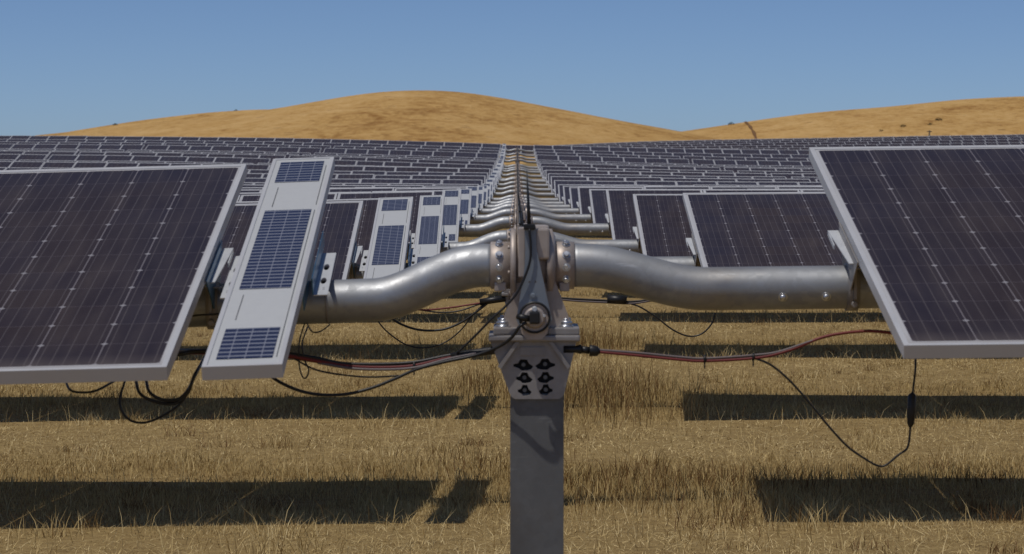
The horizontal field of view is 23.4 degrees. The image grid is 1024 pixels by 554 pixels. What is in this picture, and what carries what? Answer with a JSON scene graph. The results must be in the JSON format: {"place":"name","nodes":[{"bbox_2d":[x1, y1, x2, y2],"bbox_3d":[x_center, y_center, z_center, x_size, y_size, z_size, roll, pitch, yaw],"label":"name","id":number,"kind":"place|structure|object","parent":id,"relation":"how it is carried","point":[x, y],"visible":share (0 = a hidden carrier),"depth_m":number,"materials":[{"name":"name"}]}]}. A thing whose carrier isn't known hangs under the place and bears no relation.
{"place":"outdoors","nodes":[
{"label":"outdoors","id":0,"kind":"place"},
{"bbox_2d":[0,163,1023,553],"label":"ground","id":1,"kind":"structure","parent":0,"point":[94,537],"depth_m":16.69,"materials":[{"name":"beige plant"}]},
{"bbox_2d":[0,160,770,179],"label":"solar tracker","id":2,"kind":"object","parent":1,"relation":"on","point":[236,163],"visible":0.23,"depth_m":84.75,"materials":[{"name":"metal"}]},
{"bbox_2d":[0,135,808,154],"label":"solar tracker","id":3,"kind":"object","parent":1,"relation":"on","point":[632,149],"visible":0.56,"depth_m":131.69,"materials":[{"name":"glass"}]},
{"bbox_2d":[0,139,808,158],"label":"solar tracker","id":4,"kind":"object","parent":1,"relation":"on","point":[332,145],"visible":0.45,"depth_m":125.92,"materials":[{"name":"glass"}]},
{"bbox_2d":[0,141,809,163],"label":"solar tracker","id":5,"kind":"object","parent":1,"relation":"on","point":[323,147],"visible":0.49,"depth_m":120.04,"materials":[{"name":"glass"}]},
{"bbox_2d":[0,144,811,165],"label":"solar tracker","id":6,"kind":"object","parent":1,"relation":"on","point":[312,151],"visible":0.55,"depth_m":113.91,"materials":[{"name":"glass"}]},
{"bbox_2d":[0,148,812,168],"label":"solar tracker","id":7,"kind":"object","parent":1,"relation":"on","point":[508,166],"visible":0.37,"depth_m":108.35,"materials":[{"name":"glass"}]},
{"bbox_2d":[0,150,813,170],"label":"solar tracker","id":8,"kind":"object","parent":1,"relation":"on","point":[469,160],"visible":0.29,"depth_m":102.47,"materials":[{"name":"glass"}]},
{"bbox_2d":[0,151,814,174],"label":"solar tracker","id":9,"kind":"object","parent":1,"relation":"on","point":[272,157],"visible":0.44,"depth_m":96.39,"materials":[{"name":"glass"}]},
{"bbox_2d":[0,154,815,178],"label":"solar tracker","id":10,"kind":"object","parent":1,"relation":"on","point":[16,157],"visible":0.38,"depth_m":90.42,"materials":[{"name":"glass"}]},
{"bbox_2d":[0,161,817,183],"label":"solar tracker","id":11,"kind":"object","parent":1,"relation":"on","point":[29,164],"visible":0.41,"depth_m":78.62,"materials":[{"name":"glass"}]},
{"bbox_2d":[0,167,817,187],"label":"solar tracker","id":12,"kind":"object","parent":1,"relation":"on","point":[498,184],"visible":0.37,"depth_m":72.78,"materials":[{"name":"glass"}]},
{"bbox_2d":[236,194,697,263],"bbox_3d":[0.072,0.392,18.738,11.792,2.054,1.954,0,2,0],"label":"solar tracker","id":13,"kind":"object","parent":1,"relation":"on","point":[663,228],"visible":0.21,"depth_m":18.73,"materials":[{"name":"glass"}]},
{"bbox_2d":[241,186,776,207],"bbox_3d":[0.117,-0.548,42.446,22.128,2.007,1.974,0,2,0],"label":"solar tracker","id":14,"kind":"object","parent":1,"relation":"on","point":[574,198],"visible":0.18,"depth_m":42.45,"materials":[{"name":"metal"}]},
{"bbox_2d":[242,184,776,204],"bbox_3d":[0.128,-0.796,48.371,24.136,2.034,1.974,0,2,0],"label":"solar tracker","id":15,"kind":"object","parent":1,"relation":"on","point":[566,196],"visible":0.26,"depth_m":49.11,"materials":[{"name":"metal"}]},
{"bbox_2d":[0,145,1023,553],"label":"solar tracker","id":16,"kind":"object","parent":1,"relation":"on","point":[110,275],"visible":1,"depth_m":6.85,"materials":[{"name":"metal"}]},
{"bbox_2d":[65,382,113,393],"bbox_3d":[-1.181,0.305,6.872,0.146,0.032,0.101,0,2,0],"label":"short loop","id":17,"kind":"object","parent":16,"relation":"hanging from","point":[87,392],"visible":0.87,"depth_m":6.83,"materials":[{"name":"black rubber"}]},
{"bbox_2d":[118,355,204,423],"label":"looped cables","id":18,"kind":"object","parent":16,"relation":"hanging from","point":[180,400],"visible":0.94,"depth_m":6.83,"materials":[{"name":"black rubber"}]},
{"bbox_2d":[177,313,219,356],"bbox_3d":[-0.884,0.159,6.888,0.278,0.123,0.160,0,2,0],"label":"stub cable","id":19,"kind":"object","parent":16,"relation":"attached to","point":[195,351],"visible":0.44,"depth_m":6.82,"materials":[{"name":"black rubber"}]},
{"bbox_2d":[298,324,330,378],"bbox_3d":[-0.549,0.204,6.867,0.074,0.152,0.107,0,2,6],"label":"hanging loop","id":20,"kind":"object","parent":16,"relation":"hanging from","point":[302,346],"visible":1,"depth_m":6.83,"materials":[{"name":"black rubber"}]},
{"bbox_2d":[179,347,495,374],"bbox_3d":[-0.497,0.227,6.848,0.987,0.085,0.183,0,2,10],"label":"cable bundle","id":21,"kind":"object","parent":16,"relation":"attached to","point":[385,366],"visible":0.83,"depth_m":6.82,"materials":[{"name":"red rubber"}]},
{"bbox_2d":[293,358,397,377],"bbox_3d":[-0.465,0.246,6.827,0.305,0.066,0.005,0,2,0],"label":"thin cable","id":22,"kind":"object","parent":21,"relation":"attached to","point":[304,364],"visible":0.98,"depth_m":6.83,"materials":[{"name":"black rubber"}]},
{"bbox_2d":[271,321,526,396],"bbox_3d":[-0.344,0.224,6.806,0.777,0.213,0.083,0,2,11],"label":"motor cable","id":23,"kind":"object","parent":16,"relation":"hanging from","point":[513,335],"visible":0.94,"depth_m":6.82,"materials":[{"name":"black rubber"}]},
{"bbox_2d":[456,229,531,353],"bbox_3d":[-0.050,0.041,6.791,0.211,0.346,0.014,0,2,7],"label":"antenna cable","id":24,"kind":"object","parent":16,"relation":"attached to","point":[502,308],"visible":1,"depth_m":6.79,"materials":[{"name":"black rubber"}]},
{"bbox_2d":[564,329,891,367],"bbox_3d":[0.648,0.198,6.829,1.009,0.107,0.111,0,2,-6],"label":"cable bundle","id":25,"kind":"object","parent":16,"relation":"attached to","point":[592,350],"visible":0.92,"depth_m":6.82,"materials":[{"name":"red rubber"}]},
{"bbox_2d":[755,359,916,466],"bbox_3d":[0.896,0.357,6.870,0.463,0.336,0.104,0,2,0],"label":"panel lead","id":26,"kind":"object","parent":25,"relation":"hanging from","point":[911,407],"visible":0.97,"depth_m":6.83,"materials":[{"name":"black rubber"}]},
{"bbox_2d":[239,188,799,223],"bbox_3d":[-0.407,-0.084,30.594,16.807,2.011,1.970,0,2,0],"label":"solar tracker","id":27,"kind":"object","parent":1,"relation":"on","point":[598,207],"visible":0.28,"depth_m":30.57,"materials":[{"name":"metal"}]},
{"bbox_2d":[237,189,824,242],"bbox_3d":[0.083,0.149,24.664,13.799,2.034,1.957,0,2,0],"label":"solar tracker","id":28,"kind":"object","parent":1,"relation":"on","point":[622,221],"visible":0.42,"depth_m":24.67,"materials":[{"name":"metal"}]},
{"bbox_2d":[240,186,822,214],"bbox_3d":[0.105,-0.327,36.517,20.122,2.019,1.967,0,2,0],"label":"solar tracker","id":29,"kind":"object","parent":1,"relation":"on","point":[583,203],"visible":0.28,"depth_m":37.30,"materials":[{"name":"metal"}]},
{"bbox_2d":[205,192,858,303],"bbox_3d":[0.061,0.572,12.813,9.785,2.059,1.962,0,2,0],"label":"solar tracker","id":30,"kind":"object","parent":1,"relation":"on","point":[744,229],"visible":0.12,"depth_m":12.97,"materials":[{"name":"glass"}]},
{"bbox_2d":[418,296,505,312],"bbox_3d":[-0.315,0.140,12.758,0.568,0.094,0.034,0,2,0],"label":"cable bundle","id":31,"kind":"object","parent":30,"relation":"attached to","point":[492,300],"visible":0.87,"depth_m":12.75,"materials":[{"name":"black rubber"}]},
{"bbox_2d":[377,305,482,348],"bbox_3d":[-0.424,0.247,12.763,0.586,0.246,0.007,0,2,0],"label":"hanging loop","id":32,"kind":"object","parent":31,"relation":"hanging from","point":[430,346],"visible":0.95,"depth_m":12.76,"materials":[{"name":"black rubber"}]},
{"bbox_2d":[391,296,495,331],"bbox_3d":[-0.365,0.189,12.760,0.572,0.187,0.012,0,2,0],"label":"hanging loop","id":33,"kind":"object","parent":31,"relation":"hanging from","point":[442,329],"visible":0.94,"depth_m":12.76,"materials":[{"name":"black rubber"}]},
{"bbox_2d":[561,295,650,304],"bbox_3d":[0.540,0.115,12.755,0.647,0.053,0.044,0,2,0],"label":"cable bundle","id":34,"kind":"object","parent":30,"relation":"attached to","point":[614,299],"visible":0.71,"depth_m":12.75,"materials":[{"name":"black rubber"}]},
{"bbox_2d":[628,302,715,336],"bbox_3d":[0.825,0.220,12.759,0.457,0.182,0.008,0,2,0],"label":"hanging loop","id":35,"kind":"object","parent":34,"relation":"hanging from","point":[665,324],"visible":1,"depth_m":12.76,"materials":[{"name":"black rubber"}]},
{"bbox_2d":[244,178,820,197],"bbox_3d":[-0.353,-1.411,60.216,29.158,2.101,1.974,0,2,0],"label":"solar tracker","id":36,"kind":"object","parent":1,"relation":"on","point":[479,182],"visible":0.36,"depth_m":60.89,"materials":[{"name":"glass"}]},
{"bbox_2d":[246,173,819,192],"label":"solar tracker","id":37,"kind":"object","parent":1,"relation":"on","point":[401,177],"visible":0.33,"depth_m":66.81,"materials":[{"name":"glass"}]},
{"bbox_2d":[244,182,821,200],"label":"solar tracker","id":38,"kind":"object","parent":1,"relation":"on","point":[560,192],"visible":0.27,"depth_m":55.13,"materials":[{"name":"glass"}]},
{"bbox_2d":[499,145,767,154],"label":"solar tracker","id":39,"kind":"object","parent":1,"relation":"on","point":[524,147],"visible":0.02,"depth_m":138.55,"materials":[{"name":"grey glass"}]},
{"bbox_2d":[701,147,808,149],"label":"solar tracker","id":40,"kind":"object","parent":1,"relation":"on","point":[799,148],"visible":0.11,"depth_m":203.97,"materials":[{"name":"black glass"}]},
{"bbox_2d":[552,134,1023,145],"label":"solar tracker","id":41,"kind":"object","parent":1,"relation":"on","point":[797,138],"visible":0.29,"depth_m":233.67,"materials":[{"name":"grey glass"}]},
{"bbox_2d":[561,135,1023,145],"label":"solar tracker","id":42,"kind":"object","parent":1,"relation":"on","point":[825,139],"visible":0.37,"depth_m":227.56,"materials":[{"name":"grey glass"}]},
{"bbox_2d":[584,137,1023,146],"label":"solar tracker","id":43,"kind":"object","parent":1,"relation":"on","point":[913,139],"visible":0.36,"depth_m":221.55,"materials":[{"name":"grey glass"}]},
{"bbox_2d":[598,139,1023,147],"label":"solar tracker","id":44,"kind":"object","parent":1,"relation":"on","point":[879,142],"visible":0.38,"depth_m":215.58,"materials":[{"name":"black glass"}]},
{"bbox_2d":[635,142,1023,148],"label":"solar tracker","id":45,"kind":"object","parent":1,"relation":"on","point":[849,145],"visible":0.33,"depth_m":209.73,"materials":[{"name":"grey glass"}]},
{"bbox_2d":[0,0,1023,135],"label":"sky","id":46,"kind":"structure","parent":0,"point":[66,65],"materials":[{"name":"blue"}]},
{"bbox_2d":[35,90,1023,163],"bbox_3d":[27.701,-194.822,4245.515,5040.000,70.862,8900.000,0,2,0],"label":"hills","id":47,"kind":"structure","parent":0,"point":[430,115],"depth_m":966.83,"materials":[{"name":"yellow plant"}]},
{"bbox_2d":[743,121,756,138],"bbox_3d":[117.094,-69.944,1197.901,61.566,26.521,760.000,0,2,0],"label":"path","id":48,"kind":"structure","parent":0,"point":[752,130],"depth_m":1354.81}
]}

